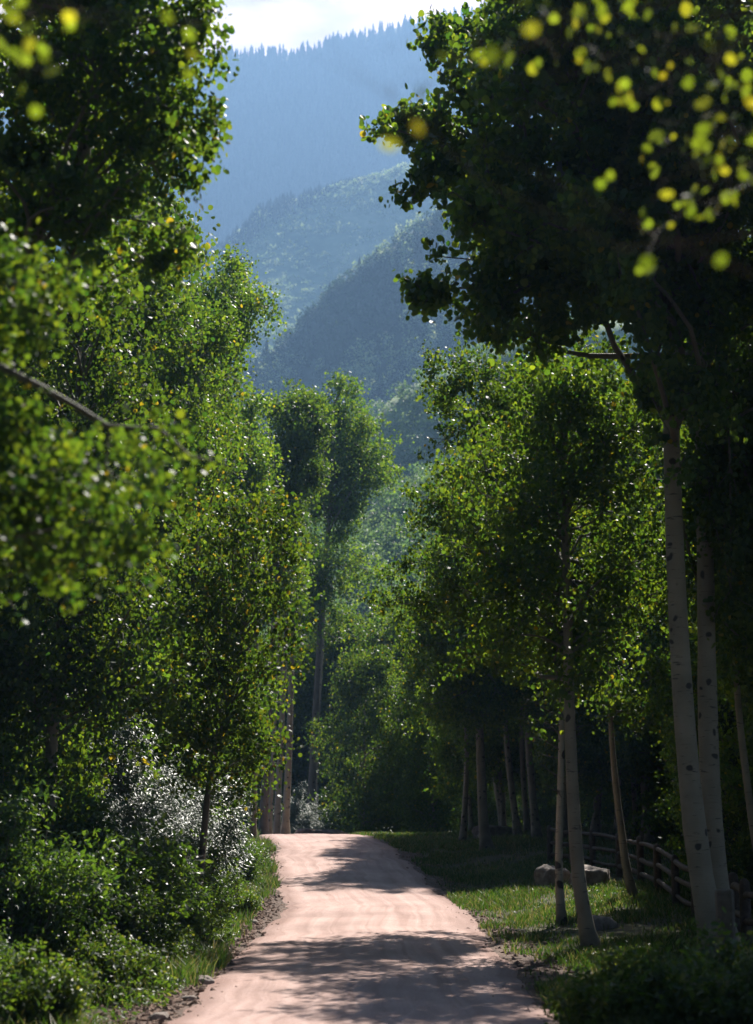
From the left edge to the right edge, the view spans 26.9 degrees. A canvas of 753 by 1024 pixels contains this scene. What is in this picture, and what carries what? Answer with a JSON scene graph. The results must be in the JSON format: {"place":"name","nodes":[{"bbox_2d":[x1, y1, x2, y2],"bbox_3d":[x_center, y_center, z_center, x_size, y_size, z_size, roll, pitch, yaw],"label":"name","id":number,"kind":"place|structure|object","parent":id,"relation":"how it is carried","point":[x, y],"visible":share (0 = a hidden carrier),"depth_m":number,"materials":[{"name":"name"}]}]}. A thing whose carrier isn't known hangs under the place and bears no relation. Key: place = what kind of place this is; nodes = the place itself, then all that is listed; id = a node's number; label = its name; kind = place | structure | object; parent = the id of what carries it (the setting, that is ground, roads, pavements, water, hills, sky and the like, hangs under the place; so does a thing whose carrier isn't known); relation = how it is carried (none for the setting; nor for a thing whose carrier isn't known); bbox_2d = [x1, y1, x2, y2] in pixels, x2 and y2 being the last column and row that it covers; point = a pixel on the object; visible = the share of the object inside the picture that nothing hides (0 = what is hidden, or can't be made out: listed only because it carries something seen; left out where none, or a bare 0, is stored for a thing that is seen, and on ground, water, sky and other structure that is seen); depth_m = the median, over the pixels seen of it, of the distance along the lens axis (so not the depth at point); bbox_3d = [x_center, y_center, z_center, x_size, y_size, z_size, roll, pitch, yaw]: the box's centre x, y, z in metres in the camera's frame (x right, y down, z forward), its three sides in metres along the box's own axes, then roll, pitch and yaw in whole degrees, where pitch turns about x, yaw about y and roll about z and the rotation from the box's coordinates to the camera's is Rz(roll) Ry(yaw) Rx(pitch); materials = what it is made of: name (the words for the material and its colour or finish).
{"place":"outdoors","nodes":[
{"label":"outdoors","id":0,"kind":"place"},
{"bbox_2d":[0,0,486,96],"label":"sky","id":1,"kind":"structure","parent":0,"point":[274,25],"materials":[{"name":"white"}]},
{"bbox_2d":[0,16,541,261],"bbox_3d":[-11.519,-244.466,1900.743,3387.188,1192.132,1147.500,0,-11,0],"label":"mountain","id":2,"kind":"structure","parent":0,"point":[270,143],"depth_m":2111.22,"materials":[{"name":"soil"}]},
{"bbox_2d":[5,2,540,289],"bbox_3d":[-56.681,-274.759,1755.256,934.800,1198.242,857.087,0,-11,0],"label":"conifer forest","id":3,"kind":"object","parent":2,"relation":"on","point":[297,177],"visible":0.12,"depth_m":2093.74,"materials":[{"name":"plant"}]},
{"bbox_2d":[79,851,578,1023],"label":"roadside gravel","id":4,"kind":"structure","parent":0,"point":[149,1009],"depth_m":23.79,"materials":[{"name":"gravel"}]},
{"bbox_2d":[99,835,572,1023],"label":"road shoulder","id":5,"kind":"object","parent":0,"point":[521,975],"visible":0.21,"depth_m":25.80},
{"bbox_2d":[167,834,553,1023],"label":"dirt road","id":6,"kind":"structure","parent":0,"point":[367,929],"depth_m":24.57,"materials":[{"name":"soil"}]},
{"bbox_2d":[5,825,752,1023],"bbox_3d":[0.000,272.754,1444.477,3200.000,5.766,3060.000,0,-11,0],"label":"ground","id":7,"kind":"structure","parent":0,"point":[616,931],"depth_m":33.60,"materials":[{"name":"plant"}]},
{"bbox_2d":[0,732,38,848],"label":"shrub","id":8,"kind":"object","parent":7,"relation":"on","point":[15,768],"visible":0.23,"depth_m":23.31,"materials":[{"name":"green plant"}]},
{"bbox_2d":[0,472,82,825],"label":"aspen tree","id":9,"kind":"object","parent":7,"relation":"on","point":[20,610],"visible":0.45,"depth_m":24.39,"materials":[{"name":"green plant"}]},
{"bbox_2d":[0,928,97,1023],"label":"shrub","id":10,"kind":"object","parent":7,"relation":"on","point":[27,990],"visible":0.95,"depth_m":16.17,"materials":[{"name":"green plant"}]},
{"bbox_2d":[5,684,114,809],"bbox_3d":[-7.094,5.143,29.116,3.747,4.446,4.836,4,-11,-23],"label":"shrub","id":11,"kind":"object","parent":7,"relation":"on","point":[66,752],"visible":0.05,"depth_m":28.81,"materials":[{"name":"green plant"}]},
{"bbox_2d":[4,727,132,845],"bbox_3d":[-6.084,5.493,27.512,2.914,3.458,3.762,5,-12,-26],"label":"shrub","id":12,"kind":"object","parent":7,"relation":"on","point":[89,788],"visible":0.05,"depth_m":27.37,"materials":[{"name":"green plant"}]},
{"bbox_2d":[0,769,145,965],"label":"shrub","id":13,"kind":"object","parent":7,"relation":"on","point":[31,893],"visible":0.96,"depth_m":21.16,"materials":[{"name":"green plant"}]},
{"bbox_2d":[16,795,132,944],"bbox_3d":[-4.947,5.635,23.819,1.994,2.686,1.892,-6,-12,28],"label":"shrub","id":14,"kind":"object","parent":7,"relation":"on","point":[56,823],"visible":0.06,"depth_m":23.63,"materials":[{"name":"green plant"}]},
{"bbox_2d":[0,0,200,116],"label":"aspen tree","id":15,"kind":"object","parent":7,"relation":"on","point":[11,15],"visible":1,"depth_m":5.17,"materials":[{"name":"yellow plant"}]},
{"bbox_2d":[0,356,207,805],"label":"aspen tree","id":16,"kind":"object","parent":7,"relation":"on","point":[149,644],"visible":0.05,"depth_m":31.51,"materials":[{"name":"green plant"}]},
{"bbox_2d":[40,834,168,960],"bbox_3d":[-4.110,5.709,22.775,2.135,2.058,2.443,10,-14,-43],"label":"shrub","id":17,"kind":"object","parent":7,"relation":"on","point":[118,907],"visible":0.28,"depth_m":22.42,"materials":[{"name":"green plant"}]},
{"bbox_2d":[0,243,211,839],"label":"aspen tree","id":18,"kind":"object","parent":7,"relation":"on","point":[77,643],"visible":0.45,"depth_m":25.70,"materials":[{"name":"green plant"}]},
{"bbox_2d":[3,768,212,956],"bbox_3d":[-4.319,5.441,23.854,3.664,3.088,3.202,2,-11,-9],"label":"shrub","id":19,"kind":"object","parent":7,"relation":"on","point":[163,864],"visible":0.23,"depth_m":23.74,"materials":[{"name":"green plant"}]},
{"bbox_2d":[0,216,225,637],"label":"aspen tree","id":20,"kind":"object","parent":7,"relation":"on","point":[30,500],"visible":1,"depth_m":9.67,"materials":[{"name":"green plant"}]},
{"bbox_2d":[48,912,177,1000],"bbox_3d":[-3.426,5.840,20.292,1.682,1.304,1.730,-7,-13,33],"label":"shrub","id":21,"kind":"object","parent":7,"relation":"on","point":[146,965],"visible":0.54,"depth_m":20.00,"materials":[{"name":"green plant"}]},
{"bbox_2d":[0,0,229,451],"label":"aspen tree","id":22,"kind":"object","parent":7,"relation":"on","point":[168,308],"visible":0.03,"depth_m":33.35,"materials":[{"name":"green plant"}]},
{"bbox_2d":[0,0,239,390],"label":"aspen tree","id":23,"kind":"object","parent":7,"relation":"on","point":[57,174],"visible":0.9,"depth_m":16.06,"materials":[{"name":"green plant"}]},
{"bbox_2d":[75,514,200,808],"bbox_3d":[-5.997,4.441,36.772,4.924,9.285,5.250,0,-11,1],"label":"aspen tree","id":24,"kind":"object","parent":7,"relation":"on","point":[156,648],"visible":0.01,"depth_m":35.71,"materials":[{"name":"green plant"}]},
{"bbox_2d":[10,833,269,1023],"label":"ground cover","id":25,"kind":"object","parent":7,"relation":"on","point":[151,995],"visible":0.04,"depth_m":19.44,"materials":[{"name":"green plant"}]},
{"bbox_2d":[0,827,283,1023],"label":"verge grass","id":26,"kind":"structure","parent":7,"relation":"on","point":[219,958],"depth_m":22.10,"materials":[{"name":"plant"}]},
{"bbox_2d":[81,786,202,890],"bbox_3d":[-4.332,6.151,26.922,2.699,2.926,2.727,-2,-11,9],"label":"shrub","id":27,"kind":"object","parent":7,"relation":"on","point":[116,809],"visible":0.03,"depth_m":26.82,"materials":[{"name":"green plant"}]},
{"bbox_2d":[71,516,230,809],"bbox_3d":[-5.518,4.288,36.214,4.924,9.285,5.250,-4,-11,22],"label":"aspen tree","id":28,"kind":"object","parent":7,"relation":"on","point":[182,670],"visible":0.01,"depth_m":35.33,"materials":[{"name":"green plant"}]},
{"bbox_2d":[77,187,254,524],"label":"aspen tree","id":29,"kind":"object","parent":7,"relation":"on","point":[170,213],"visible":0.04,"depth_m":48.74,"materials":[{"name":"green plant"}]},
{"bbox_2d":[125,846,217,940],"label":"shrub","id":30,"kind":"object","parent":7,"relation":"on","point":[192,906],"visible":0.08,"depth_m":24.94,"materials":[{"name":"green plant"}]},
{"bbox_2d":[139,917,211,966],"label":"shrub","id":31,"kind":"object","parent":7,"relation":"on","point":[171,941],"visible":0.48,"depth_m":23.12,"materials":[{"name":"green plant"}]},
{"bbox_2d":[91,708,263,906],"bbox_3d":[-4.340,6.122,30.548,4.286,4.647,4.331,-1,-11,7],"label":"shrub","id":32,"kind":"object","parent":7,"relation":"on","point":[185,817],"visible":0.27,"depth_m":30.18,"materials":[{"name":"white plant"}]},
{"bbox_2d":[109,282,263,808],"bbox_3d":[-4.907,1.375,37.391,4.097,15.702,6.288,2,-11,-9],"label":"aspen tree","id":33,"kind":"object","parent":7,"relation":"on","point":[222,335],"visible":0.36,"depth_m":37.62,"materials":[{"name":"green plant"}]},
{"bbox_2d":[155,851,245,949],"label":"shrub","id":34,"kind":"object","parent":7,"relation":"on","point":[215,911],"visible":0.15,"depth_m":25.60,"materials":[{"name":"green plant"}]},
{"bbox_2d":[136,288,265,646],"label":"aspen tree","id":35,"kind":"object","parent":7,"relation":"on","point":[224,404],"visible":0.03,"depth_m":43.82,"materials":[{"name":"green plant"}]},
{"bbox_2d":[190,840,251,925],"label":"shrub","id":36,"kind":"object","parent":7,"relation":"on","point":[237,885],"visible":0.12,"depth_m":30.19,"materials":[{"name":"green plant"}]},
{"bbox_2d":[146,467,324,889],"bbox_3d":[-2.687,3.442,28.801,3.468,8.666,4.180,0,-11,0],"label":"aspen tree","id":37,"kind":"object","parent":7,"relation":"on","point":[211,595],"visible":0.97,"depth_m":28.48,"materials":[{"name":"green plant"}]},
{"bbox_2d":[182,236,290,558],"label":"aspen tree","id":38,"kind":"object","parent":7,"relation":"on","point":[234,279],"visible":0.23,"depth_m":51.52,"materials":[{"name":"green plant"}]},
{"bbox_2d":[182,548,300,863],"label":"aspen tree","id":39,"kind":"object","parent":7,"relation":"on","point":[271,705],"visible":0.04,"depth_m":44.20,"materials":[{"name":"green plant"}]},
{"bbox_2d":[219,887,264,917],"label":"shrub","id":40,"kind":"object","parent":7,"relation":"on","point":[250,903],"visible":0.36,"depth_m":33.71,"materials":[{"name":"green plant"}]},
{"bbox_2d":[215,384,290,837],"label":"aspen tree","id":41,"kind":"object","parent":7,"relation":"on","point":[260,472],"visible":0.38,"depth_m":62.63,"materials":[{"name":"green plant"}]},
{"bbox_2d":[230,821,280,883],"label":"shrub","id":42,"kind":"object","parent":7,"relation":"on","point":[252,872],"visible":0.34,"depth_m":42.65,"materials":[{"name":"green plant"}]},
{"bbox_2d":[248,490,319,833],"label":"aspen tree","id":43,"kind":"object","parent":7,"relation":"on","point":[277,818],"visible":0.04,"depth_m":74.24,"materials":[{"name":"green plant"}]},
{"bbox_2d":[257,499,316,834],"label":"aspen tree","id":44,"kind":"object","parent":7,"relation":"on","point":[263,825],"visible":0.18,"depth_m":70.64,"materials":[{"name":"green plant"}]},
{"bbox_2d":[259,504,327,833],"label":"aspen tree","id":45,"kind":"object","parent":7,"relation":"on","point":[270,814],"visible":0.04,"depth_m":72.69,"materials":[{"name":"green plant"}]},
{"bbox_2d":[243,632,348,829],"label":"aspen tree","id":46,"kind":"object","parent":7,"relation":"on","point":[299,766],"visible":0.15,"depth_m":96.24,"materials":[{"name":"green plant"}]},
{"bbox_2d":[256,377,342,833],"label":"aspen tree","id":47,"kind":"object","parent":7,"relation":"on","point":[305,428],"visible":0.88,"depth_m":73.02,"materials":[{"name":"green plant"}]},
{"bbox_2d":[272,779,343,833],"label":"shrub","id":48,"kind":"object","parent":7,"relation":"on","point":[306,819],"visible":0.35,"depth_m":80.09,"materials":[{"name":"grey plant"}]},
{"bbox_2d":[283,532,356,815],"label":"aspen tree","id":49,"kind":"object","parent":7,"relation":"on","point":[320,579],"visible":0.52,"depth_m":84.09,"materials":[{"name":"green plant"}]},
{"bbox_2d":[275,597,378,828],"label":"aspen tree","id":50,"kind":"object","parent":7,"relation":"on","point":[331,651],"visible":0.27,"depth_m":95.50,"materials":[{"name":"green plant"}]},
{"bbox_2d":[299,368,414,818],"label":"aspen tree","id":51,"kind":"object","parent":7,"relation":"on","point":[352,456],"visible":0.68,"depth_m":92.95,"materials":[{"name":"green plant"}]},
{"bbox_2d":[302,637,419,833],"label":"aspen tree","id":52,"kind":"object","parent":7,"relation":"on","point":[360,668],"visible":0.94,"depth_m":79.54,"materials":[{"name":"green plant"}]},
{"bbox_2d":[328,606,414,827],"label":"aspen tree","id":53,"kind":"object","parent":7,"relation":"on","point":[383,633],"visible":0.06,"depth_m":98.45,"materials":[{"name":"green plant"}]},
{"bbox_2d":[332,669,429,832],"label":"aspen tree","id":54,"kind":"object","parent":7,"relation":"on","point":[393,683],"visible":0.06,"depth_m":88.73,"materials":[{"name":"green plant"}]},
{"bbox_2d":[372,657,476,833],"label":"aspen tree","id":55,"kind":"object","parent":7,"relation":"on","point":[439,815],"visible":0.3,"depth_m":84.11,"materials":[{"name":"green plant"}]},
{"bbox_2d":[415,534,484,840],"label":"aspen tree","id":56,"kind":"object","parent":7,"relation":"on","point":[463,831],"visible":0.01,"depth_m":61.18,"materials":[{"name":"green plant"}]},
{"bbox_2d":[372,475,533,849],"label":"aspen tree","id":57,"kind":"object","parent":7,"relation":"on","point":[473,705],"visible":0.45,"depth_m":54.97,"materials":[{"name":"green plant"}]},
{"bbox_2d":[395,546,511,830],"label":"aspen tree","id":58,"kind":"object","parent":7,"relation":"on","point":[450,776],"visible":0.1,"depth_m":70.00,"materials":[{"name":"green plant"}]},
{"bbox_2d":[356,335,588,924],"bbox_3d":[2.100,2.339,34.106,5.119,12.800,4.756,0,-11,0],"label":"aspen tree","id":59,"kind":"object","parent":7,"relation":"on","point":[446,398],"visible":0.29,"depth_m":34.13,"materials":[{"name":"green plant"}]},
{"bbox_2d":[431,728,522,830],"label":"aspen tree","id":60,"kind":"object","parent":7,"relation":"on","point":[492,810],"visible":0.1,"depth_m":79.94,"materials":[{"name":"green plant"}]},
{"bbox_2d":[416,577,545,825],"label":"aspen tree","id":61,"kind":"object","parent":7,"relation":"on","point":[495,763],"visible":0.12,"depth_m":61.79,"materials":[{"name":"green plant"}]},
{"bbox_2d":[455,394,531,834],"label":"aspen tree","id":62,"kind":"object","parent":7,"relation":"on","point":[514,807],"visible":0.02,"depth_m":59.16,"materials":[{"name":"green plant"}]},
{"bbox_2d":[245,0,752,273],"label":"aspen tree","id":63,"kind":"object","parent":7,"relation":"on","point":[491,56],"visible":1,"depth_m":3.81,"materials":[{"name":"green plant"}]},
{"bbox_2d":[473,359,552,837],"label":"aspen tree","id":64,"kind":"object","parent":7,"relation":"on","point":[535,827],"depth_m":57.28,"materials":[{"name":"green plant"}]},
{"bbox_2d":[508,495,551,832],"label":"aspen tree","id":65,"kind":"object","parent":7,"relation":"on","point":[526,823],"depth_m":60.91,"materials":[{"name":"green plant"}]},
{"bbox_2d":[376,814,690,966],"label":"weeds","id":66,"kind":"object","parent":7,"relation":"on","point":[553,862],"visible":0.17,"depth_m":45.19,"materials":[{"name":"green plant"}]},
{"bbox_2d":[534,864,570,886],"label":"boulder","id":67,"kind":"object","parent":7,"relation":"on","point":[544,874],"visible":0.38,"depth_m":40.65,"materials":[{"name":"stone"}]},
{"bbox_2d":[515,748,593,826],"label":"aspen tree","id":68,"kind":"object","parent":7,"relation":"on","point":[547,813],"visible":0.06,"depth_m":70.41,"materials":[{"name":"green plant"}]},
{"bbox_2d":[358,0,752,952],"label":"aspen tree","id":69,"kind":"object","parent":7,"relation":"on","point":[550,264],"visible":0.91,"depth_m":22.85,"materials":[{"name":"green plant"}]},
{"bbox_2d":[480,455,648,838],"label":"aspen tree","id":70,"kind":"object","parent":7,"relation":"on","point":[584,739],"visible":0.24,"depth_m":55.54,"materials":[{"name":"green plant"}]},
{"bbox_2d":[433,324,698,950],"bbox_3d":[3.427,2.075,27.816,4.972,11.125,5.939,0,-11,0],"label":"aspen tree","id":71,"kind":"object","parent":7,"relation":"on","point":[570,600],"visible":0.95,"depth_m":26.93,"materials":[{"name":"green plant"}]},
{"bbox_2d":[443,0,752,274],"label":"aspen tree","id":72,"kind":"object","parent":7,"relation":"on","point":[699,141],"visible":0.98,"depth_m":6.74,"materials":[{"name":"green plant"}]},
{"bbox_2d":[525,932,692,1023],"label":"shrub","id":73,"kind":"object","parent":7,"relation":"on","point":[588,1000],"visible":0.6,"depth_m":15.64,"materials":[{"name":"green plant"}]},
{"bbox_2d":[579,774,653,826],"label":"aspen tree","id":74,"kind":"object","parent":7,"relation":"on","point":[606,810],"visible":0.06,"depth_m":64.54,"materials":[{"name":"green plant"}]},
{"bbox_2d":[547,825,694,917],"bbox_3d":[6.264,8.875,39.321,1.154,1.939,15.747,1,-11,-4],"label":"log fence","id":75,"kind":"object","parent":7,"relation":"on","point":[656,865],"visible":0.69,"depth_m":39.73,"materials":[{"name":"wood"}]},
{"bbox_2d":[583,388,664,842],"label":"aspen tree","id":76,"kind":"object","parent":7,"relation":"on","point":[648,836],"visible":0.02,"depth_m":55.71,"materials":[{"name":"green plant"}]},
{"bbox_2d":[575,477,673,898],"bbox_3d":[5.881,4.075,37.235,3.193,10.022,3.329,2,-11,-9],"label":"aspen tree","id":77,"kind":"object","parent":7,"relation":"on","point":[623,707],"visible":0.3,"depth_m":36.57,"materials":[{"name":"green plant"}]},
{"bbox_2d":[573,445,675,838],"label":"aspen tree","id":78,"kind":"object","parent":7,"relation":"on","point":[633,776],"visible":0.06,"depth_m":54.53,"materials":[{"name":"green plant"}]},
{"bbox_2d":[589,519,683,841],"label":"aspen tree","id":79,"kind":"object","parent":7,"relation":"on","point":[648,817],"visible":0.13,"depth_m":53.24,"materials":[{"name":"green plant"}]},
{"bbox_2d":[551,1,752,946],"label":"aspen tree","id":80,"kind":"object","parent":7,"relation":"on","point":[717,510],"visible":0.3,"depth_m":25.73,"materials":[{"name":"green plant"}]},
{"bbox_2d":[633,503,694,695],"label":"aspen tree","id":81,"kind":"object","parent":7,"relation":"on","point":[656,640],"visible":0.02,"depth_m":48.86,"materials":[{"name":"green plant"}]},
{"bbox_2d":[612,958,731,1023],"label":"shrub","id":82,"kind":"object","parent":7,"relation":"on","point":[675,1015],"visible":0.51,"depth_m":15.13,"materials":[{"name":"green plant"}]},
{"bbox_2d":[602,906,752,1023],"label":"shrub","id":83,"kind":"object","parent":7,"relation":"on","point":[691,986],"visible":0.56,"depth_m":15.30,"materials":[{"name":"green plant"}]},
{"bbox_2d":[633,597,746,880],"bbox_3d":[8.107,5.477,37.126,4.145,7.330,3.887,2,-11,-11],"label":"aspen tree","id":84,"kind":"object","parent":7,"relation":"on","point":[671,798],"visible":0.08,"depth_m":36.74,"materials":[{"name":"green plant"}]},
{"bbox_2d":[661,338,752,848],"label":"aspen tree","id":85,"kind":"object","parent":7,"relation":"on","point":[737,687],"visible":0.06,"depth_m":29.67,"materials":[{"name":"green plant"}]},
{"bbox_2d":[676,612,752,902],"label":"aspen tree","id":86,"kind":"object","parent":7,"relation":"on","point":[728,784],"visible":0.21,"depth_m":32.26,"materials":[{"name":"green plant"}]},
{"bbox_2d":[684,680,752,907],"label":"tree","id":87,"kind":"object","parent":7,"relation":"on","point":[729,726],"visible":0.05,"depth_m":34.27,"materials":[{"name":"green plant"}]},
{"bbox_2d":[687,949,752,1023],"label":"shrub","id":88,"kind":"object","parent":7,"relation":"on","point":[747,980],"visible":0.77,"depth_m":14.83,"materials":[{"name":"green plant"}]},
{"bbox_2d":[715,889,735,959],"bbox_3d":[4.082,5.249,18.349,0.217,1.670,0.207,0,-11,0],"label":"gate post","id":89,"kind":"object","parent":7,"relation":"on","point":[724,898],"visible":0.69,"depth_m":18.38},
{"bbox_2d":[721,0,752,178],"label":"aspen tree","id":90,"kind":"object","parent":7,"relation":"on","point":[747,26],"visible":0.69,"depth_m":20.90,"materials":[{"name":"green plant"}]},
{"bbox_2d":[728,872,752,945],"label":"log fence","id":91,"kind":"object","parent":7,"relation":"on","point":[743,894],"visible":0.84,"depth_m":27.37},
{"bbox_2d":[113,140,734,371],"bbox_3d":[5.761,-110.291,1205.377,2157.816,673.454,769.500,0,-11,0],"label":"scrub slope","id":92,"kind":"structure","parent":0,"point":[319,244],"depth_m":1336.39,"materials":[{"name":"plant"}]},
{"bbox_2d":[181,164,407,291],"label":"spur conifers","id":93,"kind":"object","parent":92,"relation":"on","point":[278,206],"visible":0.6,"depth_m":1409.89,"materials":[{"name":"plant"}]},
{"bbox_2d":[125,161,548,355],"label":"hillside scrub","id":94,"kind":"object","parent":92,"relation":"on","point":[328,197],"visible":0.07,"depth_m":1363.05,"materials":[{"name":"green plant"}]},
{"bbox_2d":[244,426,681,787],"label":"valley slope","id":95,"kind":"structure","parent":0,"point":[360,610],"depth_m":240.53,"materials":[{"name":"plant"}]},
{"bbox_2d":[242,452,590,821],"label":"valley wood","id":96,"kind":"object","parent":95,"relation":"on","point":[389,543],"visible":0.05,"depth_m":245.30,"materials":[{"name":"plant"}]},
{"bbox_2d":[232,218,750,441],"bbox_3d":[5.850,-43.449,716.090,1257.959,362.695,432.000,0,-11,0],"label":"wooded knoll","id":97,"kind":"structure","parent":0,"point":[308,377],"depth_m":783.43,"materials":[{"name":"plant"}]},
{"bbox_2d":[239,203,501,440],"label":"knoll conifers","id":98,"kind":"object","parent":97,"relation":"on","point":[344,315],"visible":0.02,"depth_m":782.50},
{"bbox_2d":[226,205,526,477],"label":"knoll aspens","id":99,"kind":"object","parent":97,"relation":"on","point":[357,367],"visible":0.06,"depth_m":745.12,"materials":[{"name":"green plant"}]},
{"bbox_2d":[232,174,555,468],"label":"mountain","id":100,"kind":"structure","parent":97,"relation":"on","point":[369,271],"depth_m":794.27,"materials":[{"name":"plant"}]},
{"bbox_2d":[308,320,688,525],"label":"grove hill","id":101,"kind":"structure","parent":0,"point":[400,406],"depth_m":421.99,"materials":[{"name":"plant"}]},
{"bbox_2d":[221,313,622,555],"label":"grove aspens","id":102,"kind":"object","parent":101,"relation":"on","point":[404,392],"visible":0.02,"depth_m":415.49,"materials":[{"name":"plant"}]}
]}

